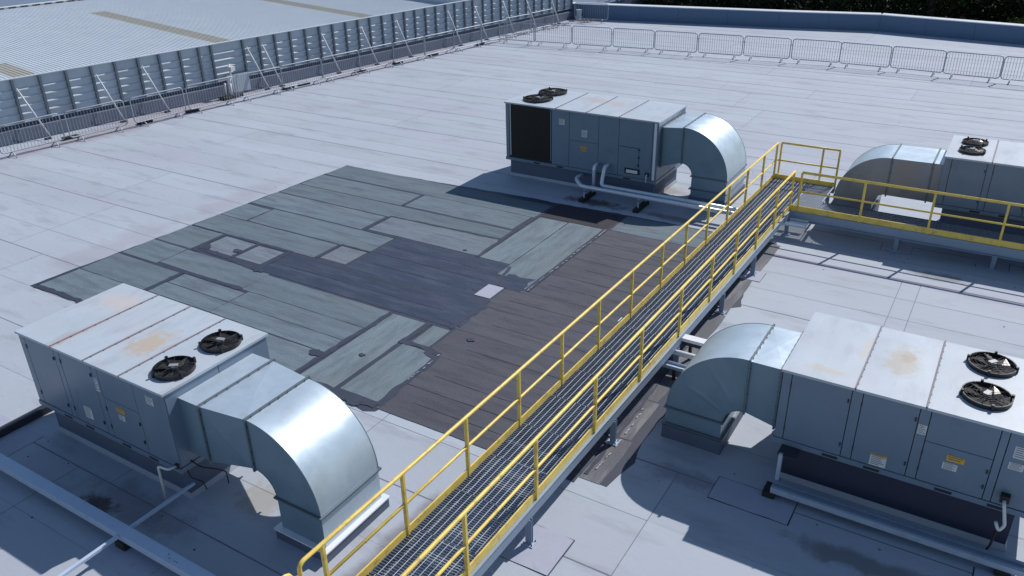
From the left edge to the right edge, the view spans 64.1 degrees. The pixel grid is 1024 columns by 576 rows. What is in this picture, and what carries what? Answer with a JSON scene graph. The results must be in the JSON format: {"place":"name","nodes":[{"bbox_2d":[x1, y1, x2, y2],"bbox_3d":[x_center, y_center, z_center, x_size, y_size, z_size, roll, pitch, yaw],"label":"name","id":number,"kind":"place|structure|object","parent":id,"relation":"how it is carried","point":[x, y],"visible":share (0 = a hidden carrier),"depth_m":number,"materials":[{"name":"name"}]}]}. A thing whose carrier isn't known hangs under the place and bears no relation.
{"place":"outdoors","nodes":[
{"label":"outdoors","id":0,"kind":"place"},
{"bbox_2d":[1,0,1017,17],"bbox_3d":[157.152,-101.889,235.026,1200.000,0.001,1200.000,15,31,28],"label":"ground","id":1,"kind":"structure","parent":0,"point":[75,0],"depth_m":134.23,"materials":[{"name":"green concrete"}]},
{"bbox_2d":[0,0,806,79],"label":"neighbour building","id":2,"kind":"structure","parent":1,"relation":"on","point":[51,36],"depth_m":47.83,"materials":[{"name":"metal"}]},
{"bbox_2d":[633,0,730,7],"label":"tree","id":3,"kind":"object","parent":1,"relation":"on","point":[668,2],"visible":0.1,"depth_m":63.78,"materials":[{"name":"green plant"}]},
{"bbox_2d":[675,0,745,7],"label":"tree","id":4,"kind":"object","parent":1,"relation":"on","point":[716,4],"visible":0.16,"depth_m":63.44,"materials":[{"name":"green plant"}]},
{"bbox_2d":[713,0,782,8],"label":"tree","id":5,"kind":"object","parent":1,"relation":"on","point":[735,2],"visible":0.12,"depth_m":62.68,"materials":[{"name":"green plant"}]},
{"bbox_2d":[742,0,830,10],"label":"tree","id":6,"kind":"object","parent":1,"relation":"on","point":[790,4],"visible":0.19,"depth_m":60.35,"materials":[{"name":"green plant"}]},
{"bbox_2d":[800,0,853,9],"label":"tree","id":7,"kind":"object","parent":1,"relation":"on","point":[814,5],"visible":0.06,"depth_m":64.53,"materials":[{"name":"green plant"}]},
{"bbox_2d":[784,0,895,15],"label":"tree","id":8,"kind":"object","parent":1,"relation":"on","point":[833,5],"visible":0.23,"depth_m":57.62,"materials":[{"name":"green plant"}]},
{"bbox_2d":[846,0,894,11],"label":"tree","id":9,"kind":"object","parent":1,"relation":"on","point":[866,6],"visible":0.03,"depth_m":63.30,"materials":[{"name":"green plant"}]},
{"bbox_2d":[828,0,926,25],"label":"tree","id":10,"kind":"object","parent":1,"relation":"on","point":[888,5],"visible":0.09,"depth_m":57.02,"materials":[{"name":"green plant"}]},
{"bbox_2d":[888,0,948,14],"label":"tree","id":11,"kind":"object","parent":1,"relation":"on","point":[911,5],"visible":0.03,"depth_m":61.53,"materials":[{"name":"green plant"}]},
{"bbox_2d":[879,0,1013,21],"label":"tree","id":12,"kind":"object","parent":1,"relation":"on","point":[931,8],"visible":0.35,"depth_m":55.38,"materials":[{"name":"green plant"}]},
{"bbox_2d":[908,1,992,18],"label":"tree","id":13,"kind":"object","parent":1,"relation":"on","point":[954,16],"visible":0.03,"depth_m":60.12,"materials":[{"name":"green plant"}]},
{"bbox_2d":[941,0,1021,22],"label":"tree","id":14,"kind":"object","parent":1,"relation":"on","point":[993,8],"visible":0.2,"depth_m":54.38,"materials":[{"name":"green plant"}]},
{"bbox_2d":[965,0,1023,23],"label":"tree","id":15,"kind":"object","parent":1,"relation":"on","point":[1019,13],"visible":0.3,"depth_m":52.90,"materials":[{"name":"green plant"}]},
{"bbox_2d":[0,19,1023,575],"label":"flat roof","id":16,"kind":"structure","parent":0,"point":[664,507],"depth_m":23.61,"materials":[{"name":"grey concrete"}]},
{"bbox_2d":[0,405,51,437],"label":"pipe","id":17,"kind":"object","parent":16,"relation":"on","point":[22,420],"depth_m":15.69,"materials":[{"name":"metal"}]},
{"bbox_2d":[0,113,64,157],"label":"crowd barrier","id":18,"kind":"object","parent":16,"relation":"on","point":[11,151],"visible":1,"depth_m":31.70,"materials":[{"name":"metal"}]},
{"bbox_2d":[61,134,77,139],"bbox_3d":[-18.043,-6.162,33.448,0.240,0.100,0.648,20,34,36],"label":"ballast weight","id":19,"kind":"object","parent":16,"relation":"on","point":[67,137],"visible":0.49,"depth_m":33.34,"materials":[{"name":"black rubber"}]},
{"bbox_2d":[64,100,127,141],"bbox_3d":[-16.948,-6.858,33.511,0.621,1.265,2.536,19,33,34],"label":"crowd barrier","id":20,"kind":"object","parent":16,"relation":"on","point":[116,127],"visible":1,"depth_m":33.38,"materials":[{"name":"metal"}]},
{"bbox_2d":[0,453,215,575],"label":"support beam","id":21,"kind":"structure","parent":16,"relation":"on","point":[166,557],"depth_m":12.89,"materials":[{"name":"metal"}]},
{"bbox_2d":[58,534,119,575],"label":"cross beam","id":22,"kind":"structure","parent":21,"relation":"attached to","point":[80,562],"depth_m":12.26,"materials":[{"name":"metal"}]},
{"bbox_2d":[130,482,194,527],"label":"cross beam","id":23,"kind":"structure","parent":21,"relation":"attached to","point":[160,506],"depth_m":13.24,"materials":[{"name":"metal"}]},
{"bbox_2d":[14,283,269,499],"bbox_3d":[-6.532,1.714,14.888,4.028,2.313,2.204,15,31,28],"label":"rooftop air conditioner","id":24,"kind":"object","parent":16,"relation":"on","point":[117,371],"visible":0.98,"depth_m":14.08,"materials":[{"name":"grey paint"}]},
{"bbox_2d":[24,338,72,414],"bbox_3d":[-8.276,1.565,14.600,0.872,1.415,0.042,15,31,28],"label":"door","id":25,"kind":"structure","parent":24,"relation":"in","point":[43,359],"depth_m":14.59,"materials":[{"name":"grey paint"}]},
{"bbox_2d":[58,352,108,432],"bbox_3d":[-7.394,1.793,14.109,0.902,1.415,0.042,15,31,28],"label":"door","id":26,"kind":"structure","parent":24,"relation":"in","point":[79,377],"depth_m":14.09,"materials":[{"name":"grey paint"}]},
{"bbox_2d":[104,397,149,452],"bbox_3d":[-6.472,2.303,13.737,0.932,0.805,0.042,15,31,28],"label":"door","id":27,"kind":"structure","parent":24,"relation":"in","point":[131,431],"depth_m":13.73,"materials":[{"name":"grey paint"}]},
{"bbox_2d":[157,463,179,504],"bbox_3d":[-5.555,3.225,13.379,0.361,0.816,0.158,-8,27,-13],"label":"condensate drain","id":28,"kind":"object","parent":24,"relation":"attached to","point":[176,466],"visible":0.97,"depth_m":13.27,"materials":[{"name":"white plastic"}]},
{"bbox_2d":[187,460,228,488],"bbox_3d":[-5.096,3.120,13.693,0.618,0.791,0.298,-13,29,-22],"label":"power cable","id":29,"kind":"object","parent":24,"relation":"attached to","point":[208,468],"visible":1,"depth_m":13.54,"materials":[{"name":"black rubber"}]},
{"bbox_2d":[136,119,152,124],"bbox_3d":[-15.879,-7.185,35.386,0.240,0.100,0.648,20,34,36],"label":"ballast weight","id":30,"kind":"object","parent":16,"relation":"on","point":[148,121],"visible":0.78,"depth_m":35.32,"materials":[{"name":"black rubber"}]},
{"bbox_2d":[129,87,185,126],"bbox_3d":[-15.227,-7.834,35.375,0.621,1.265,2.536,17,32,34],"label":"crowd barrier","id":31,"kind":"object","parent":16,"relation":"on","point":[183,94],"visible":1,"depth_m":35.29,"materials":[{"name":"metal"}]},
{"bbox_2d":[185,108,200,112],"bbox_3d":[-14.421,-8.021,36.984,0.240,0.100,0.648,20,34,36],"label":"ballast weight","id":32,"kind":"object","parent":16,"relation":"on","point":[190,111],"visible":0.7,"depth_m":36.85,"materials":[{"name":"black rubber"}]},
{"bbox_2d":[185,76,236,112],"bbox_3d":[-13.609,-8.797,37.217,0.621,1.265,2.536,20,34,35],"label":"crowd barrier","id":33,"kind":"object","parent":16,"relation":"on","point":[227,101],"visible":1,"depth_m":37.13,"materials":[{"name":"metal"}]},
{"bbox_2d":[218,64,243,100],"bbox_3d":[-13.475,-9.810,38.905,0.500,1.550,1.100,15,31,28],"label":"valve standpipe","id":34,"kind":"object","parent":16,"relation":"on","point":[230,68],"visible":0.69,"depth_m":38.90,"materials":[{"name":"white metal"}]},
{"bbox_2d":[236,67,282,100],"bbox_3d":[-11.958,-9.718,38.976,0.621,1.265,2.536,21,34,37],"label":"crowd barrier","id":35,"kind":"object","parent":16,"relation":"on","point":[261,83],"visible":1,"depth_m":38.88,"materials":[{"name":"metal"}]},
{"bbox_2d":[178,353,389,562],"bbox_3d":[-3.622,2.587,13.229,2.940,2.135,1.665,15,31,28],"label":"elbow duct","id":36,"kind":"object","parent":16,"relation":"on","point":[303,445],"visible":1,"depth_m":12.59,"materials":[{"name":"metal"}]},
{"bbox_2d":[0,0,573,146],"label":"screen wall","id":37,"kind":"structure","parent":16,"relation":"on","point":[60,92],"depth_m":39.58,"materials":[{"name":"metal"}]},
{"bbox_2d":[280,58,322,90],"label":"crowd barrier","id":38,"kind":"object","parent":16,"relation":"on","point":[314,81],"visible":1,"depth_m":40.67,"materials":[{"name":"metal"}]},
{"bbox_2d":[321,50,360,81],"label":"crowd barrier","id":39,"kind":"object","parent":16,"relation":"on","point":[340,65],"visible":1,"depth_m":42.21,"materials":[{"name":"metal"}]},
{"bbox_2d":[358,43,393,72],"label":"crowd barrier","id":40,"kind":"object","parent":16,"relation":"on","point":[375,56],"visible":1,"depth_m":43.94,"materials":[{"name":"metal"}]},
{"bbox_2d":[30,165,779,486],"bbox_3d":[-2.379,-0.596,21.840,16.429,0.029,11.975,15,31,28],"label":"bitumen patch","id":41,"kind":"object","parent":16,"relation":"on","point":[444,308],"visible":0.8,"depth_m":20.87,"materials":[{"name":"grey fabric"}]},
{"bbox_2d":[392,37,425,65],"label":"crowd barrier","id":42,"kind":"object","parent":16,"relation":"on","point":[408,50],"visible":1,"depth_m":45.55,"materials":[{"name":"metal"}]},
{"bbox_2d":[423,30,453,58],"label":"crowd barrier","id":43,"kind":"object","parent":16,"relation":"on","point":[446,50],"visible":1,"depth_m":47.11,"materials":[{"name":"metal"}]},
{"bbox_2d":[453,25,481,51],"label":"crowd barrier","id":44,"kind":"object","parent":16,"relation":"on","point":[468,35],"visible":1,"depth_m":48.81,"materials":[{"name":"metal"}]},
{"bbox_2d":[480,19,507,44],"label":"crowd barrier","id":45,"kind":"object","parent":16,"relation":"on","point":[506,24],"visible":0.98,"depth_m":50.44,"materials":[{"name":"metal"}]},
{"bbox_2d":[499,21,535,44],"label":"crowd barrier","id":46,"kind":"object","parent":16,"relation":"on","point":[514,32],"visible":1,"depth_m":50.16,"materials":[{"name":"metal"}]},
{"bbox_2d":[504,14,530,37],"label":"crowd barrier","id":47,"kind":"object","parent":16,"relation":"on","point":[518,24],"visible":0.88,"depth_m":52.50,"materials":[{"name":"metal"}]},
{"bbox_2d":[531,9,553,31],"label":"crowd barrier","id":48,"kind":"object","parent":16,"relation":"on","point":[542,18],"visible":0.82,"depth_m":54.37,"materials":[{"name":"metal"}]},
{"bbox_2d":[534,23,571,46],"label":"crowd barrier","id":49,"kind":"object","parent":16,"relation":"on","point":[553,33],"visible":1,"depth_m":49.29,"materials":[{"name":"metal"}]},
{"bbox_2d":[541,22,571,29],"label":"strap heap","id":50,"kind":"object","parent":16,"relation":"on","point":[554,25],"visible":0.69,"depth_m":55.84,"materials":[{"name":"fabric"}]},
{"bbox_2d":[570,4,579,18],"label":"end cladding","id":51,"kind":"structure","parent":16,"relation":"on","point":[574,7],"depth_m":58.42,"materials":[{"name":"grey metal"}]},
{"bbox_2d":[575,9,581,19],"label":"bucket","id":52,"kind":"object","parent":16,"relation":"on","point":[579,13],"visible":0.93,"depth_m":57.90,"materials":[{"name":"grey metal"}]},
{"bbox_2d":[578,185,595,202],"bbox_3d":[2.403,-3.034,26.102,0.180,0.360,0.900,15,31,28],"label":"pipe support","id":53,"kind":"object","parent":16,"relation":"on","point":[586,197],"visible":0.97,"depth_m":25.98,"materials":[{"name":"black rubber"}]},
{"bbox_2d":[592,162,599,191],"bbox_3d":[2.686,-3.549,26.329,0.111,0.965,0.355,15,31,28],"label":"lagged pipe","id":54,"kind":"object","parent":53,"relation":"on","point":[596,164],"visible":1,"depth_m":26.15,"materials":[{"name":"silver metal"}]},
{"bbox_2d":[573,17,600,23],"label":"strap heap","id":55,"kind":"object","parent":16,"relation":"on","point":[585,21],"visible":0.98,"depth_m":57.18,"materials":[{"name":"fabric"}]},
{"bbox_2d":[574,2,608,21],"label":"crowd barrier","id":56,"kind":"object","parent":16,"relation":"on","point":[590,11],"visible":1,"depth_m":57.01,"materials":[{"name":"metal"}]},
{"bbox_2d":[572,26,612,48],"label":"crowd barrier","id":57,"kind":"object","parent":16,"relation":"on","point":[586,39],"visible":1,"depth_m":48.51,"materials":[{"name":"metal"}]},
{"bbox_2d":[504,87,686,197],"bbox_3d":[2.710,-4.940,27.307,5.508,2.668,2.322,15,31,28],"label":"rooftop air conditioner","id":58,"kind":"object","parent":16,"relation":"on","point":[560,136],"visible":0.97,"depth_m":26.42,"materials":[{"name":"grey paint"}]},
{"bbox_2d":[569,140,597,170],"bbox_3d":[2.308,-4.283,26.457,1.038,0.905,0.020,15,31,28],"label":"door","id":59,"kind":"structure","parent":58,"relation":"in","point":[580,159],"depth_m":26.46,"materials":[{"name":"grey paint"}]},
{"bbox_2d":[600,163,808,224],"bbox_3d":[5.647,-2.878,24.498,6.480,0.679,0.559,15,31,28],"label":"lagged pipe","id":60,"kind":"object","parent":58,"relation":"attached to","point":[661,196],"visible":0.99,"depth_m":24.94,"materials":[{"name":"metal"}]},
{"bbox_2d":[613,28,654,51],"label":"crowd barrier","id":61,"kind":"object","parent":16,"relation":"on","point":[634,38],"visible":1,"depth_m":47.26,"materials":[{"name":"metal"}]},
{"bbox_2d":[632,195,648,212],"bbox_3d":[3.979,-2.625,25.224,0.180,0.360,0.900,15,31,28],"label":"pipe support","id":62,"kind":"object","parent":16,"relation":"on","point":[638,208],"visible":0.94,"depth_m":25.10,"materials":[{"name":"black rubber"}]},
{"bbox_2d":[575,173,805,228],"bbox_3d":[5.175,-2.698,24.717,7.412,0.223,0.821,15,31,28],"label":"lagged pipe","id":63,"kind":"object","parent":62,"relation":"on","point":[682,204],"visible":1,"depth_m":24.75,"materials":[{"name":"metal"}]},
{"bbox_2d":[282,142,1023,575],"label":"walkway","id":64,"kind":"structure","parent":16,"relation":"on","point":[620,364],"depth_m":15.44,"materials":[{"name":"metal"}]},
{"bbox_2d":[673,349,695,358],"bbox_3d":[3.747,1.419,16.673,3.800,0.120,0.120,15,31,28],"label":"water pipe","id":65,"kind":"object","parent":64,"relation":"attached to","point":[683,354],"depth_m":16.75,"materials":[{"name":"white metal"}]},
{"bbox_2d":[654,30,698,56],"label":"crowd barrier","id":66,"kind":"object","parent":16,"relation":"on","point":[674,43],"visible":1,"depth_m":46.22,"materials":[{"name":"metal"}]},
{"bbox_2d":[662,346,691,380],"bbox_3d":[3.740,1.567,16.835,3.700,0.430,0.960,15,31,28],"label":"support","id":67,"kind":"object","parent":16,"relation":"on","point":[675,366],"visible":0.22,"depth_m":16.66,"materials":[{"name":"metal"}]},
{"bbox_2d":[617,317,706,348],"bbox_3d":[3.917,1.162,16.965,3.700,0.170,0.200,15,31,28],"label":"cable tray","id":68,"kind":"object","parent":67,"relation":"on","point":[693,341],"visible":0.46,"depth_m":17.00,"materials":[{"name":"metal"}]},
{"bbox_2d":[660,112,746,207],"bbox_3d":[6.013,-4.010,25.579,2.220,2.435,1.970,15,31,28],"label":"elbow duct","id":69,"kind":"object","parent":16,"relation":"on","point":[708,150],"visible":0.99,"depth_m":24.87,"materials":[{"name":"metal"}]},
{"bbox_2d":[698,33,743,59],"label":"crowd barrier","id":70,"kind":"object","parent":16,"relation":"on","point":[721,44],"visible":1,"depth_m":45.20,"materials":[{"name":"metal"}]},
{"bbox_2d":[661,323,803,454],"bbox_3d":[3.940,1.740,14.666,2.014,2.065,1.470,15,31,28],"label":"elbow duct","id":71,"kind":"object","parent":16,"relation":"on","point":[727,379],"visible":0.94,"depth_m":14.15,"materials":[{"name":"metal"}]},
{"bbox_2d":[743,36,791,61],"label":"crowd barrier","id":72,"kind":"object","parent":16,"relation":"on","point":[768,46],"visible":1,"depth_m":44.21,"materials":[{"name":"metal"}]},
{"bbox_2d":[573,2,1023,44],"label":"parapet wall","id":73,"kind":"structure","parent":16,"relation":"on","point":[1002,32],"depth_m":52.87,"materials":[{"name":"concrete"}]},
{"bbox_2d":[791,39,842,66],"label":"crowd barrier","id":74,"kind":"object","parent":16,"relation":"on","point":[798,59],"visible":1,"depth_m":43.14,"materials":[{"name":"metal"}]},
{"bbox_2d":[839,42,892,71],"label":"crowd barrier","id":75,"kind":"object","parent":16,"relation":"on","point":[846,63],"visible":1,"depth_m":41.89,"materials":[{"name":"metal"}]},
{"bbox_2d":[830,144,946,223],"bbox_3d":[10.837,-2.958,23.612,2.703,2.143,1.550,15,31,28],"label":"elbow duct","id":76,"kind":"object","parent":16,"relation":"on","point":[909,166],"visible":0.85,"depth_m":22.89,"materials":[{"name":"metal"}]},
{"bbox_2d":[762,444,1023,575],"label":"pipe","id":77,"kind":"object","parent":16,"relation":"on","point":[1002,565],"depth_m":12.62,"materials":[{"name":"metal"}]},
{"bbox_2d":[772,312,1023,551],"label":"rooftop air conditioner","id":78,"kind":"object","parent":16,"relation":"on","point":[925,431],"visible":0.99,"depth_m":12.71,"materials":[{"name":"grey paint"}]},
{"bbox_2d":[783,375,852,454],"bbox_3d":[4.843,2.018,13.042,0.912,1.265,0.042,15,31,28],"label":"door","id":79,"kind":"structure","parent":78,"relation":"in","point":[817,412],"depth_m":13.03,"materials":[{"name":"grey paint"}]},
{"bbox_2d":[851,394,919,474],"bbox_3d":[5.708,2.242,12.560,0.802,1.265,0.042,15,31,28],"label":"door","id":80,"kind":"structure","parent":78,"relation":"in","point":[886,428],"depth_m":12.54,"materials":[{"name":"grey paint"}]},
{"bbox_2d":[916,441,992,497],"bbox_3d":[6.570,2.710,12.208,0.912,0.715,0.042,15,31,28],"label":"door","id":81,"kind":"structure","parent":78,"relation":"in","point":[970,478],"depth_m":12.20,"materials":[{"name":"grey paint"}]},
{"bbox_2d":[985,492,1010,549],"bbox_3d":[7.115,3.494,12.019,0.204,1.006,0.323,15,31,28],"label":"condensate drain","id":82,"kind":"object","parent":78,"relation":"attached to","point":[1004,499],"visible":0.97,"depth_m":11.87,"materials":[{"name":"white plastic"}]},
{"bbox_2d":[890,46,946,76],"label":"crowd barrier","id":83,"kind":"object","parent":16,"relation":"on","point":[916,59],"visible":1,"depth_m":40.66,"materials":[{"name":"metal"}]},
{"bbox_2d":[943,51,1003,82],"bbox_3d":[22.160,-10.633,39.340,2.536,1.265,0.621,17,32,31],"label":"crowd barrier","id":84,"kind":"object","parent":16,"relation":"on","point":[974,65],"visible":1,"depth_m":39.28,"materials":[{"name":"metal"}]},
{"bbox_2d":[934,135,1023,250],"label":"rooftop air conditioner","id":85,"kind":"object","parent":16,"relation":"on","point":[983,168],"visible":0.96,"depth_m":21.69,"materials":[{"name":"grey paint"}]},
{"bbox_2d":[943,159,987,209],"bbox_3d":[12.010,-2.752,21.733,0.838,1.290,0.042,15,31,28],"label":"door","id":86,"kind":"structure","parent":85,"relation":"in","point":[966,178],"depth_m":21.71,"materials":[{"name":"grey paint"}]},
{"bbox_2d":[983,165,1023,216],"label":"door","id":87,"kind":"structure","parent":85,"relation":"in","point":[1007,182],"depth_m":21.26,"materials":[{"name":"grey paint"}]},
{"bbox_2d":[1000,56,1023,84],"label":"crowd barrier","id":88,"kind":"object","parent":16,"relation":"on","point":[1009,79],"visible":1,"depth_m":38.51,"materials":[{"name":"metal"}]},
{"bbox_2d":[1006,15,1023,23],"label":"bush","id":89,"kind":"object","parent":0,"point":[1019,22],"visible":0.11,"depth_m":50.56,"materials":[{"name":"green plant"}]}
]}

